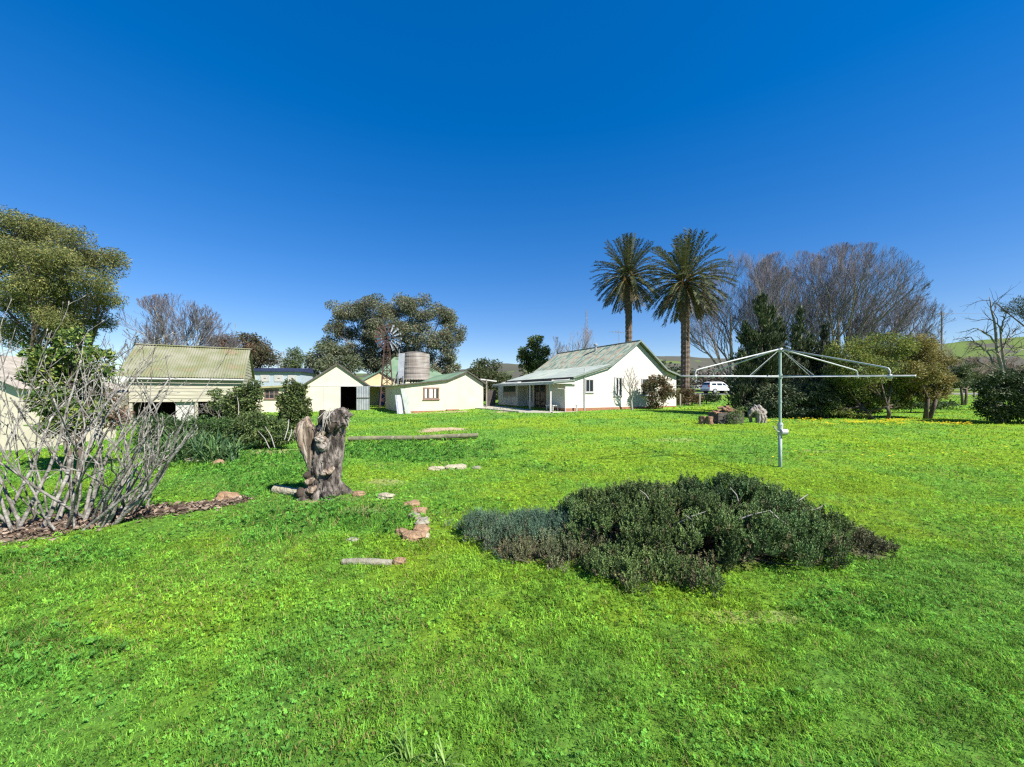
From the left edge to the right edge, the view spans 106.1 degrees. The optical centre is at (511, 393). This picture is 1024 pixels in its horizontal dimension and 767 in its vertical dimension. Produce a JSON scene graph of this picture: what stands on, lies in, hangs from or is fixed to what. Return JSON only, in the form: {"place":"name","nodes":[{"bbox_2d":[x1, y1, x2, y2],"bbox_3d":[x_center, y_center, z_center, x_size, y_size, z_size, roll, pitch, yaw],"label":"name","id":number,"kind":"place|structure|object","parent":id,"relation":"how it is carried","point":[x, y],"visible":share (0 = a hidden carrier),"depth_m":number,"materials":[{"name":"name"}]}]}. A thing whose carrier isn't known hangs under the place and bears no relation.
{"place":"outdoors","nodes":[
{"label":"outdoors","id":0,"kind":"place"},
{"bbox_2d":[0,388,1023,766],"bbox_3d":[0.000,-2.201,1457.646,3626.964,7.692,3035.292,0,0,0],"label":"ground","id":1,"kind":"structure","parent":0,"point":[624,668],"depth_m":2.73,"materials":[{"name":"plant"}]},
{"bbox_2d":[0,355,124,450],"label":"edge shed","id":2,"kind":"structure","parent":1,"relation":"on","point":[9,365],"depth_m":10.88,"materials":[{"name":"beige paint"}]},
{"bbox_2d":[0,204,131,363],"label":"gum tree","id":3,"kind":"object","parent":1,"relation":"on","point":[57,277],"visible":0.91,"depth_m":28.59,"materials":[{"name":"green plant"}]},
{"bbox_2d":[14,326,124,474],"bbox_3d":[-8.727,0.264,7.755,2.003,3.186,1.202,0,0,0],"label":"citrus tree","id":4,"kind":"object","parent":1,"relation":"on","point":[67,369],"visible":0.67,"depth_m":7.51,"materials":[{"name":"green plant"}]},
{"bbox_2d":[62,387,134,467],"bbox_3d":[-8.974,0.848,8.384,1.476,2.043,0.798,0,0,0],"label":"reddish bush","id":5,"kind":"object","parent":1,"relation":"on","point":[111,416],"visible":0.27,"depth_m":8.40,"materials":[{"name":"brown plant"}]},
{"bbox_2d":[0,285,241,532],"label":"fig bush","id":6,"kind":"object","parent":1,"relation":"on","point":[117,498],"visible":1,"depth_m":4.68,"materials":[{"name":"grey plant"}]},
{"bbox_2d":[101,336,153,395],"bbox_3d":[-29.852,-1.437,30.060,3.883,5.998,4.047,0,0,-35],"label":"bare tree","id":7,"kind":"object","parent":1,"relation":"on","point":[113,378],"visible":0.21,"depth_m":29.64,"materials":[{"name":"grey plant"}]},
{"bbox_2d":[0,495,255,547],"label":"bark mulch","id":8,"kind":"object","parent":1,"relation":"on","point":[31,526],"visible":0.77,"depth_m":4.79,"materials":[{"name":"wood"}]},
{"bbox_2d":[123,411,192,447],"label":"weedy bush","id":9,"kind":"object","parent":1,"relation":"on","point":[171,424],"visible":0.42,"depth_m":10.35,"materials":[{"name":"green plant"}]},
{"bbox_2d":[125,429,199,465],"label":"lily clump","id":10,"kind":"object","parent":1,"relation":"on","point":[180,454],"visible":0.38,"depth_m":8.80,"materials":[{"name":"green plant"}]},
{"bbox_2d":[114,293,241,347],"bbox_3d":[-30.895,-3.882,36.477,6.212,10.796,9.755,0,0,20],"label":"bare tree","id":11,"kind":"object","parent":1,"relation":"on","point":[207,323],"visible":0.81,"depth_m":35.74,"materials":[{"name":"grey plant"}]},
{"bbox_2d":[115,343,254,424],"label":"weathered barn","id":12,"kind":"structure","parent":1,"relation":"on","point":[197,365],"depth_m":20.55,"materials":[{"name":"white paint"}]},
{"bbox_2d":[151,425,229,454],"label":"lily clump","id":13,"kind":"object","parent":1,"relation":"on","point":[192,439],"visible":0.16,"depth_m":9.51,"materials":[{"name":"green plant"}]},
{"bbox_2d":[184,403,226,418],"bbox_3d":[-10.638,1.098,14.479,2.259,1.517,1.895,0,0,0],"label":"brush heap","id":14,"kind":"object","parent":1,"relation":"on","point":[204,410],"visible":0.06,"depth_m":14.06,"materials":[{"name":"brown plant"}]},
{"bbox_2d":[182,414,238,442],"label":"weedy bush","id":15,"kind":"object","parent":1,"relation":"on","point":[211,423],"visible":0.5,"depth_m":11.07,"materials":[{"name":"green plant"}]},
{"bbox_2d":[205,387,231,416],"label":"vine","id":16,"kind":"object","parent":1,"relation":"on","point":[216,395],"visible":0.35,"depth_m":17.40,"materials":[{"name":"green plant"}]},
{"bbox_2d":[181,426,265,462],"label":"lily clump","id":17,"kind":"object","parent":1,"relation":"on","point":[206,450],"visible":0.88,"depth_m":8.86,"materials":[{"name":"green plant"}]},
{"bbox_2d":[213,491,239,500],"bbox_3d":[-4.271,1.568,5.746,0.348,0.213,0.250,0,0,0],"label":"rock","id":18,"kind":"object","parent":1,"relation":"on","point":[221,495],"visible":0.52,"depth_m":5.70,"materials":[{"name":"orange stone"}]},
{"bbox_2d":[207,333,255,354],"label":"tree","id":19,"kind":"object","parent":1,"relation":"on","point":[222,344],"visible":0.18,"depth_m":46.03,"materials":[{"name":"brown plant"}]},
{"bbox_2d":[217,377,267,438],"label":"climbing shrub","id":20,"kind":"object","parent":1,"relation":"on","point":[250,395],"visible":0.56,"depth_m":12.87,"materials":[{"name":"green plant"}]},
{"bbox_2d":[235,331,280,367],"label":"tree","id":21,"kind":"object","parent":1,"relation":"on","point":[262,354],"visible":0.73,"depth_m":47.73,"materials":[{"name":"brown plant"}]},
{"bbox_2d":[222,410,295,448],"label":"round bush","id":22,"kind":"object","parent":1,"relation":"on","point":[249,435],"visible":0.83,"depth_m":10.66,"materials":[{"name":"green plant"}]},
{"bbox_2d":[239,416,293,447],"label":"weedy bush","id":23,"kind":"object","parent":1,"relation":"on","point":[263,424],"visible":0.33,"depth_m":10.71,"materials":[{"name":"green plant"}]},
{"bbox_2d":[256,385,304,412],"bbox_3d":[-18.387,0.408,30.393,3.664,2.244,5.035,0,0,-28],"label":"lean to","id":24,"kind":"object","parent":1,"relation":"on","point":[268,399],"visible":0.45,"depth_m":28.24,"materials":[{"name":"beige paint"}]},
{"bbox_2d":[264,389,278,399],"bbox_3d":[-17.633,0.050,28.269,0.980,0.760,0.090,0,0,-28],"label":"window","id":25,"kind":"structure","parent":24,"relation":"in","point":[269,394],"depth_m":28.24,"materials":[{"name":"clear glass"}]},
{"bbox_2d":[271,485,297,496],"bbox_3d":[-3.622,1.573,6.202,0.529,0.165,0.159,0,0,22],"label":"garden log","id":26,"kind":"object","parent":1,"relation":"on","point":[282,489],"visible":0.73,"depth_m":6.16,"materials":[{"name":"wood"}]},
{"bbox_2d":[253,368,319,385],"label":"blue building","id":27,"kind":"structure","parent":1,"relation":"on","point":[272,376],"depth_m":46.53,"materials":[{"name":"white paint"}]},
{"bbox_2d":[276,345,306,367],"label":"tree","id":28,"kind":"object","parent":1,"relation":"on","point":[296,363],"visible":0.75,"depth_m":49.56,"materials":[{"name":"green plant"}]},
{"bbox_2d":[271,378,313,439],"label":"climbing shrub","id":29,"kind":"object","parent":1,"relation":"on","point":[292,404],"visible":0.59,"depth_m":12.85,"materials":[{"name":"green plant"}]},
{"bbox_2d":[293,407,353,500],"bbox_3d":[-2.887,0.997,6.009,0.875,1.584,0.823,0,0,0],"label":"tree stump","id":30,"kind":"object","parent":1,"relation":"on","point":[321,445],"visible":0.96,"depth_m":5.79,"materials":[{"name":"wood"}]},
{"bbox_2d":[302,337,366,374],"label":"gum tree","id":31,"kind":"object","parent":1,"relation":"on","point":[322,360],"visible":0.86,"depth_m":52.10,"materials":[{"name":"green plant"}]},
{"bbox_2d":[302,363,370,411],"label":"open shed","id":32,"kind":"structure","parent":1,"relation":"on","point":[336,385],"depth_m":30.04,"materials":[{"name":"beige paint"}]},
{"bbox_2d":[356,386,368,409],"bbox_3d":[-11.899,0.350,30.747,0.984,1.900,0.074,0,0,-15],"label":"corrugated door","id":33,"kind":"structure","parent":32,"relation":"in","point":[362,392],"depth_m":30.75,"materials":[{"name":"metal"}]},
{"bbox_2d":[341,558,392,564],"bbox_3d":[-1.355,1.579,3.610,0.473,0.073,0.074,0,0,3],"label":"garden log","id":34,"kind":"object","parent":1,"relation":"on","point":[366,561],"visible":0.73,"depth_m":3.59,"materials":[{"name":"grey wood"}]},
{"bbox_2d":[362,372,396,404],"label":"yellow shed","id":35,"kind":"structure","parent":1,"relation":"on","point":[373,380],"depth_m":40.83,"materials":[{"name":"paint"}]},
{"bbox_2d":[347,435,412,440],"bbox_3d":[-4.120,1.397,12.075,1.977,0.158,0.154,0,0,-4],"label":"garden log","id":36,"kind":"object","parent":1,"relation":"on","point":[357,438],"visible":0.8,"depth_m":12.01,"materials":[{"name":"brown wood"}]},
{"bbox_2d":[377,492,394,498],"bbox_3d":[-1.864,1.524,5.699,0.258,0.112,0.136,0,0,0],"label":"field stone","id":37,"kind":"object","parent":1,"relation":"on","point":[385,495],"visible":0.68,"depth_m":5.66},
{"bbox_2d":[374,323,401,407],"bbox_3d":[-12.169,-2.535,38.003,2.516,8.023,4.895,0,0,-17],"label":"windmill","id":38,"kind":"object","parent":1,"relation":"on","point":[385,347],"visible":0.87,"depth_m":36.15,"materials":[{"name":"metal"}]},
{"bbox_2d":[321,292,467,374],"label":"gum tree","id":39,"kind":"object","parent":1,"relation":"on","point":[372,360],"visible":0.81,"depth_m":55.39,"materials":[{"name":"green plant"}]},
{"bbox_2d":[395,395,403,413],"bbox_3d":[-7.675,0.741,26.206,0.420,1.314,0.774,0,0,-28],"label":"iron sheet","id":40,"kind":"object","parent":1,"relation":"on","point":[399,406],"visible":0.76,"depth_m":26.20,"materials":[{"name":"metal"}]},
{"bbox_2d":[393,557,405,564],"bbox_3d":[-1.056,1.577,3.618,0.138,0.079,0.092,0,0,0],"label":"stone","id":41,"kind":"object","parent":1,"relation":"on","point":[399,560],"visible":0.81,"depth_m":3.59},
{"bbox_2d":[397,353,404,383],"bbox_3d":[-10.296,-1.325,35.827,0.623,4.902,0.454,0,0,0],"label":"iron sheet","id":42,"kind":"object","parent":1,"relation":"on","point":[401,361],"visible":0.95,"depth_m":35.82,"materials":[{"name":"metal"}]},
{"bbox_2d":[377,716,432,764],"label":"grass tuft","id":43,"kind":"object","parent":1,"relation":"on","point":[405,747],"visible":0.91,"depth_m":1.68,"materials":[{"name":"green plant"}]},
{"bbox_2d":[401,388,410,413],"bbox_3d":[-7.304,0.517,26.507,0.412,1.761,0.776,0,0,-42],"label":"iron sheet","id":44,"kind":"object","parent":1,"relation":"on","point":[405,401],"visible":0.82,"depth_m":26.51,"materials":[{"name":"metal"}]},
{"bbox_2d":[385,372,426,402],"bbox_3d":[-10.306,-0.930,37.682,4.557,4.842,3.100,0,0,-28],"label":"tank stand","id":45,"kind":"object","parent":1,"relation":"on","point":[408,380],"visible":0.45,"depth_m":36.49,"materials":[{"name":"brown wood"}]},
{"bbox_2d":[400,352,429,378],"bbox_3d":[-9.568,-2.034,38.000,2.900,4.500,2.900,0,0,0],"label":"water tank","id":46,"kind":"object","parent":45,"relation":"on","point":[417,365],"visible":0.76,"depth_m":36.71,"materials":[{"name":"metal"}]},
{"bbox_2d":[376,357,442,382],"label":"green barn","id":47,"kind":"structure","parent":1,"relation":"on","point":[394,363],"depth_m":52.63,"materials":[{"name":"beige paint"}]},
{"bbox_2d":[403,500,419,506],"bbox_3d":[-1.416,1.561,5.422,0.253,0.115,0.152,0,0,-36],"label":"edging stone","id":48,"kind":"object","parent":1,"relation":"on","point":[416,502],"visible":0.58,"depth_m":5.39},
{"bbox_2d":[402,530,426,541],"bbox_3d":[-1.052,1.540,4.128,0.270,0.141,0.179,0,0,0],"label":"edging stone","id":49,"kind":"object","parent":1,"relation":"on","point":[409,535],"visible":0.62,"depth_m":4.08,"materials":[{"name":"stone"}]},
{"bbox_2d":[411,507,426,513],"bbox_3d":[-1.235,1.562,5.105,0.217,0.118,0.148,0,0,0],"label":"edging stone","id":50,"kind":"object","parent":1,"relation":"on","point":[420,510],"visible":0.57,"depth_m":5.05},
{"bbox_2d":[413,524,429,531],"bbox_3d":[-1.010,1.537,4.337,0.181,0.128,0.188,0,0,0],"label":"edging stone","id":51,"kind":"object","parent":1,"relation":"on","point":[422,527],"visible":0.57,"depth_m":4.29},
{"bbox_2d":[414,516,429,524],"bbox_3d":[-1.072,1.543,4.592,0.188,0.123,0.217,0,0,-16],"label":"edging stone","id":52,"kind":"object","parent":1,"relation":"on","point":[422,520],"visible":0.6,"depth_m":4.54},
{"bbox_2d":[386,371,487,412],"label":"garden shed","id":53,"kind":"structure","parent":1,"relation":"on","point":[454,391],"depth_m":28.67,"materials":[{"name":"beige paint"}]},
{"bbox_2d":[423,387,439,399],"bbox_3d":[-5.832,0.007,27.861,1.260,0.910,0.090,0,0,-28],"label":"window","id":54,"kind":"structure","parent":53,"relation":"in","point":[429,393],"depth_m":27.84,"materials":[{"name":"clear glass"}]},
{"bbox_2d":[414,433,477,439],"bbox_3d":[-2.077,1.358,12.199,1.995,0.210,0.155,0,0,-6],"label":"garden log","id":55,"kind":"object","parent":1,"relation":"on","point":[449,436],"visible":0.95,"depth_m":12.14,"materials":[{"name":"brown wood"}]},
{"bbox_2d":[427,728,465,766],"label":"grass tuft","id":56,"kind":"object","parent":1,"relation":"on","point":[442,754],"visible":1,"depth_m":1.67,"materials":[{"name":"green plant"}]},
{"bbox_2d":[464,357,511,400],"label":"tree","id":57,"kind":"object","parent":1,"relation":"on","point":[481,370],"visible":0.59,"depth_m":41.02,"materials":[{"name":"green plant"}]},
{"bbox_2d":[442,504,618,561],"bbox_3d":[0.331,1.444,4.216,2.283,0.388,1.208,0,0,0],"label":"juniper shrub","id":58,"kind":"object","parent":1,"relation":"on","point":[533,518],"visible":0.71,"depth_m":4.17,"materials":[{"name":"green plant"}]},
{"bbox_2d":[516,334,551,373],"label":"tree","id":59,"kind":"object","parent":1,"relation":"on","point":[537,353],"visible":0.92,"depth_m":47.52,"materials":[{"name":"green plant"}]},
{"bbox_2d":[546,337,567,360],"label":"bare tree","id":60,"kind":"object","parent":1,"relation":"on","point":[559,350],"visible":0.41,"depth_m":57.34,"materials":[{"name":"brown plant"}]},
{"bbox_2d":[490,526,638,572],"bbox_3d":[0.593,1.508,3.877,1.719,0.284,0.989,0,0,0],"label":"heath shrub","id":61,"kind":"object","parent":1,"relation":"on","point":[527,543],"visible":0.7,"depth_m":3.72,"materials":[{"name":"green plant"}]},
{"bbox_2d":[563,323,593,350],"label":"bare tree","id":62,"kind":"object","parent":1,"relation":"on","point":[585,342],"visible":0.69,"depth_m":61.46,"materials":[{"name":"grey plant"}]},
{"bbox_2d":[492,331,679,412],"bbox_3d":[5.341,-1.696,31.569,11.934,6.400,10.418,0,0,-28],"label":"farmhouse","id":63,"kind":"object","parent":1,"relation":"on","point":[587,379],"visible":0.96,"depth_m":28.01,"materials":[{"name":"paint"}]},
{"bbox_2d":[502,386,515,396],"bbox_3d":[-0.227,-0.221,31.757,0.090,0.990,2.280,0,0,-28],"label":"window","id":64,"kind":"structure","parent":63,"relation":"in","point":[508,391],"depth_m":31.74,"materials":[{"name":"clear glass"}]},
{"bbox_2d":[534,385,545,407],"bbox_3d":[2.126,0.154,29.334,0.049,1.900,1.600,0,0,-28],"label":"screen door","id":65,"kind":"structure","parent":63,"relation":"in","point":[539,390],"depth_m":29.25,"materials":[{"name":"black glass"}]},
{"bbox_2d":[585,379,594,392],"bbox_3d":[5.216,-0.511,25.893,0.800,0.950,0.090,0,0,-28],"label":"window","id":66,"kind":"structure","parent":63,"relation":"in","point":[589,383],"depth_m":25.88,"materials":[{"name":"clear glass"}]},
{"bbox_2d":[614,377,622,396],"bbox_3d":[7.482,-0.476,27.116,0.790,1.360,0.090,0,0,-28],"label":"window","id":67,"kind":"structure","parent":63,"relation":"in","point":[617,380],"depth_m":27.09,"materials":[{"name":"clear glass"}]},
{"bbox_2d":[589,232,668,341],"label":"palm tree","id":68,"kind":"object","parent":1,"relation":"on","point":[627,293],"visible":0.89,"depth_m":40.29,"materials":[{"name":"green plant"}]},
{"bbox_2d":[621,365,640,409],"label":"crepe myrtle","id":69,"kind":"object","parent":1,"relation":"on","point":[629,385],"visible":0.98,"depth_m":26.64,"materials":[{"name":"beige plant"}]},
{"bbox_2d":[577,539,707,595],"bbox_3d":[1.173,1.475,3.381,1.167,0.332,0.796,0,0,0],"label":"heath shrub","id":70,"kind":"object","parent":1,"relation":"on","point":[626,564],"visible":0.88,"depth_m":3.30,"materials":[{"name":"green plant"}]},
{"bbox_2d":[640,374,680,408],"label":"garden shrub","id":71,"kind":"object","parent":1,"relation":"on","point":[665,392],"visible":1,"depth_m":26.99,"materials":[{"name":"brown plant"}]},
{"bbox_2d":[639,227,739,403],"bbox_3d":[14.833,-6.475,32.995,7.922,15.345,7.972,0,0,0],"label":"palm tree","id":72,"kind":"object","parent":1,"relation":"on","point":[683,292],"visible":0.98,"depth_m":32.37,"materials":[{"name":"green plant"}]},
{"bbox_2d":[676,386,703,404],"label":"dry bush","id":73,"kind":"object","parent":1,"relation":"on","point":[687,394],"visible":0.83,"depth_m":31.31,"materials":[{"name":"brown plant"}]},
{"bbox_2d":[690,393,721,403],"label":"bush","id":74,"kind":"object","parent":1,"relation":"on","point":[710,397],"visible":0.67,"depth_m":32.74,"materials":[{"name":"green plant"}]},
{"bbox_2d":[549,470,871,599],"bbox_3d":[2.186,1.278,4.182,3.582,0.719,2.531,0,0,0],"label":"heath shrub","id":75,"kind":"object","parent":1,"relation":"on","point":[753,521],"visible":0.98,"depth_m":3.76,"materials":[{"name":"green plant"}]},
{"bbox_2d":[708,412,743,423],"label":"rocks","id":76,"kind":"object","parent":1,"relation":"on","point":[720,418],"visible":0.55,"depth_m":17.61,"materials":[{"name":"stone"}]},
{"bbox_2d":[726,406,747,423],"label":"weed plant","id":77,"kind":"object","parent":1,"relation":"on","point":[736,415],"visible":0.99,"depth_m":17.26,"materials":[{"name":"green plant"}]},
{"bbox_2d":[680,249,801,384],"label":"bare tree","id":78,"kind":"object","parent":1,"relation":"on","point":[716,317],"visible":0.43,"depth_m":57.85,"materials":[{"name":"grey plant"}]},
{"bbox_2d":[747,404,766,422],"bbox_3d":[11.226,0.943,17.714,0.842,0.917,0.649,0,0,0],"label":"root stump","id":79,"kind":"object","parent":1,"relation":"on","point":[759,411],"visible":0.98,"depth_m":17.53,"materials":[{"name":"wood"}]},
{"bbox_2d":[722,288,797,415],"bbox_3d":[14.215,-2.263,21.923,4.499,7.613,2.711,0,0,0],"label":"cypress tree","id":80,"kind":"object","parent":1,"relation":"on","point":[769,335],"visible":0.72,"depth_m":21.79,"materials":[{"name":"green plant"}]},
{"bbox_2d":[503,360,1023,388],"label":"treeline","id":81,"kind":"object","parent":1,"relation":"on","point":[701,380],"visible":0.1,"depth_m":129.48,"materials":[{"name":"green plant"}]},
{"bbox_2d":[729,250,852,371],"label":"bare tree","id":82,"kind":"object","parent":1,"relation":"on","point":[815,323],"visible":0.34,"depth_m":57.85,"materials":[{"name":"brown plant"}]},
{"bbox_2d":[680,348,915,466],"bbox_3d":[5.917,0.454,8.500,3.488,2.928,3.488,0,0,34],"label":"clothes hoist","id":83,"kind":"object","parent":1,"relation":"on","point":[781,431],"visible":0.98,"depth_m":8.38,"materials":[{"name":"silver metal"}]},
{"bbox_2d":[744,378,858,417],"bbox_3d":[15.418,0.314,20.613,6.125,2.501,2.436,0,0,0],"label":"conifer bush","id":84,"kind":"object","parent":1,"relation":"on","point":[817,397],"visible":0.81,"depth_m":20.21,"materials":[{"name":"green plant"}]},
{"bbox_2d":[788,305,822,411],"bbox_3d":[17.279,-1.981,22.945,3.185,6.909,2.060,0,0,-11],"label":"cypress tree","id":85,"kind":"object","parent":1,"relation":"on","point":[811,344],"visible":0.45,"depth_m":22.77,"materials":[{"name":"green plant"}]},
{"bbox_2d":[807,321,838,393],"bbox_3d":[18.401,-1.453,22.819,3.514,5.859,2.204,0,0,-34],"label":"cypress tree","id":86,"kind":"object","parent":1,"relation":"on","point":[824,334],"visible":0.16,"depth_m":22.63,"materials":[{"name":"green plant"}]},
{"bbox_2d":[782,241,932,366],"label":"bare tree","id":87,"kind":"object","parent":1,"relation":"on","point":[852,272],"visible":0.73,"depth_m":55.56,"materials":[{"name":"grey plant"}]},
{"bbox_2d":[825,525,900,561],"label":"heath shrub","id":88,"kind":"object","parent":1,"relation":"on","point":[870,539],"visible":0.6,"depth_m":3.85,"materials":[{"name":"green plant"}]},
{"bbox_2d":[819,331,923,420],"bbox_3d":[18.689,-0.798,19.782,5.517,4.880,3.819,0,0,0],"label":"flowering shrub","id":89,"kind":"object","parent":1,"relation":"on","point":[870,395],"visible":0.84,"depth_m":19.43,"materials":[{"name":"green plant"}]},
{"bbox_2d":[767,417,1007,456],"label":"yellow flowers","id":90,"kind":"object","parent":1,"relation":"on","point":[880,421],"visible":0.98,"depth_m":17.42,"materials":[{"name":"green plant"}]},
{"bbox_2d":[845,288,955,389],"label":"bare tree","id":91,"kind":"object","parent":1,"relation":"on","point":[886,325],"visible":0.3,"depth_m":57.21,"materials":[{"name":"brown plant"}]},
{"bbox_2d":[880,400,961,412],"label":"bush","id":92,"kind":"object","parent":1,"relation":"on","point":[940,404],"visible":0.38,"depth_m":23.75,"materials":[{"name":"green plant"}]},
{"bbox_2d":[889,332,961,418],"bbox_3d":[20.982,-0.831,19.478,3.208,4.795,3.091,0,0,17],"label":"flowering shrub","id":93,"kind":"object","parent":1,"relation":"on","point":[927,372],"visible":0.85,"depth_m":19.43,"materials":[{"name":"green plant"}]},
{"bbox_2d":[933,339,982,394],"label":"bare tree","id":94,"kind":"object","parent":1,"relation":"on","point":[954,355],"visible":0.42,"depth_m":49.97,"materials":[{"name":"grey plant"}]},
{"bbox_2d":[931,362,988,404],"bbox_3d":[37.921,-0.735,32.393,5.382,3.943,2.297,0,0,-18],"label":"tree","id":95,"kind":"object","parent":1,"relation":"on","point":[965,374],"visible":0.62,"depth_m":31.71,"materials":[{"name":"green plant"}]},
{"bbox_2d":[946,356,993,392],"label":"bare bush","id":96,"kind":"object","parent":1,"relation":"on","point":[976,368],"visible":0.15,"depth_m":53.15,"materials":[{"name":"brown plant"}]},
{"bbox_2d":[952,354,1015,373],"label":"bare bush","id":97,"kind":"object","parent":1,"relation":"on","point":[986,361],"visible":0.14,"depth_m":61.62,"materials":[{"name":"brown plant"}]},
{"bbox_2d":[956,285,1023,372],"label":"dead tree","id":98,"kind":"object","parent":1,"relation":"on","point":[1001,358],"visible":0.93,"depth_m":25.97,"materials":[{"name":"wood"}]},
{"bbox_2d":[969,365,1023,423],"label":"evergreen bush","id":99,"kind":"object","parent":1,"relation":"on","point":[1008,386],"visible":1,"depth_m":17.30,"materials":[{"name":"green plant"}]},
{"bbox_2d":[985,357,1023,374],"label":"bare bush","id":100,"kind":"object","parent":1,"relation":"on","point":[1010,365],"visible":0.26,"depth_m":56.41,"materials":[{"name":"brown plant"}]},
{"bbox_2d":[993,295,1023,326],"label":"pine tree","id":101,"kind":"object","parent":1,"relation":"on","point":[1020,312],"visible":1,"depth_m":24.04,"materials":[{"name":"green plant"}]},
{"bbox_2d":[0,0,1023,383],"label":"sky","id":102,"kind":"structure","parent":0,"point":[261,164],"materials":[{"name":"blue"}]},
{"bbox_2d":[476,405,550,412],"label":"path","id":103,"kind":"structure","parent":0,"point":[516,410],"depth_m":26.58,"materials":[{"name":"concrete"}]},
{"bbox_2d":[481,379,496,406],"bbox_3d":[-1.813,0.047,31.012,0.385,2.470,1.948,0,0,39],"label":"gateway","id":104,"kind":"object","parent":103,"relation":"on","point":[490,397],"visible":0.93,"depth_m":31.02,"materials":[{"name":"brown wood"}]},
{"bbox_2d":[118,337,1023,387],"bbox_3d":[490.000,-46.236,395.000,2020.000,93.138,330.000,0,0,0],"label":"hills","id":105,"kind":"structure","parent":0,"point":[696,362],"depth_m":436.36,"materials":[{"name":"plant"}]},
{"bbox_2d":[694,393,977,393],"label":"road","id":106,"kind":"structure","parent":0,"point":[727,393],"depth_m":52.78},
{"bbox_2d":[700,382,730,393],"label":"parked car","id":107,"kind":"object","parent":106,"relation":"on","point":[714,387],"visible":0.82,"depth_m":51.68,"materials":[{"name":"white paint"}]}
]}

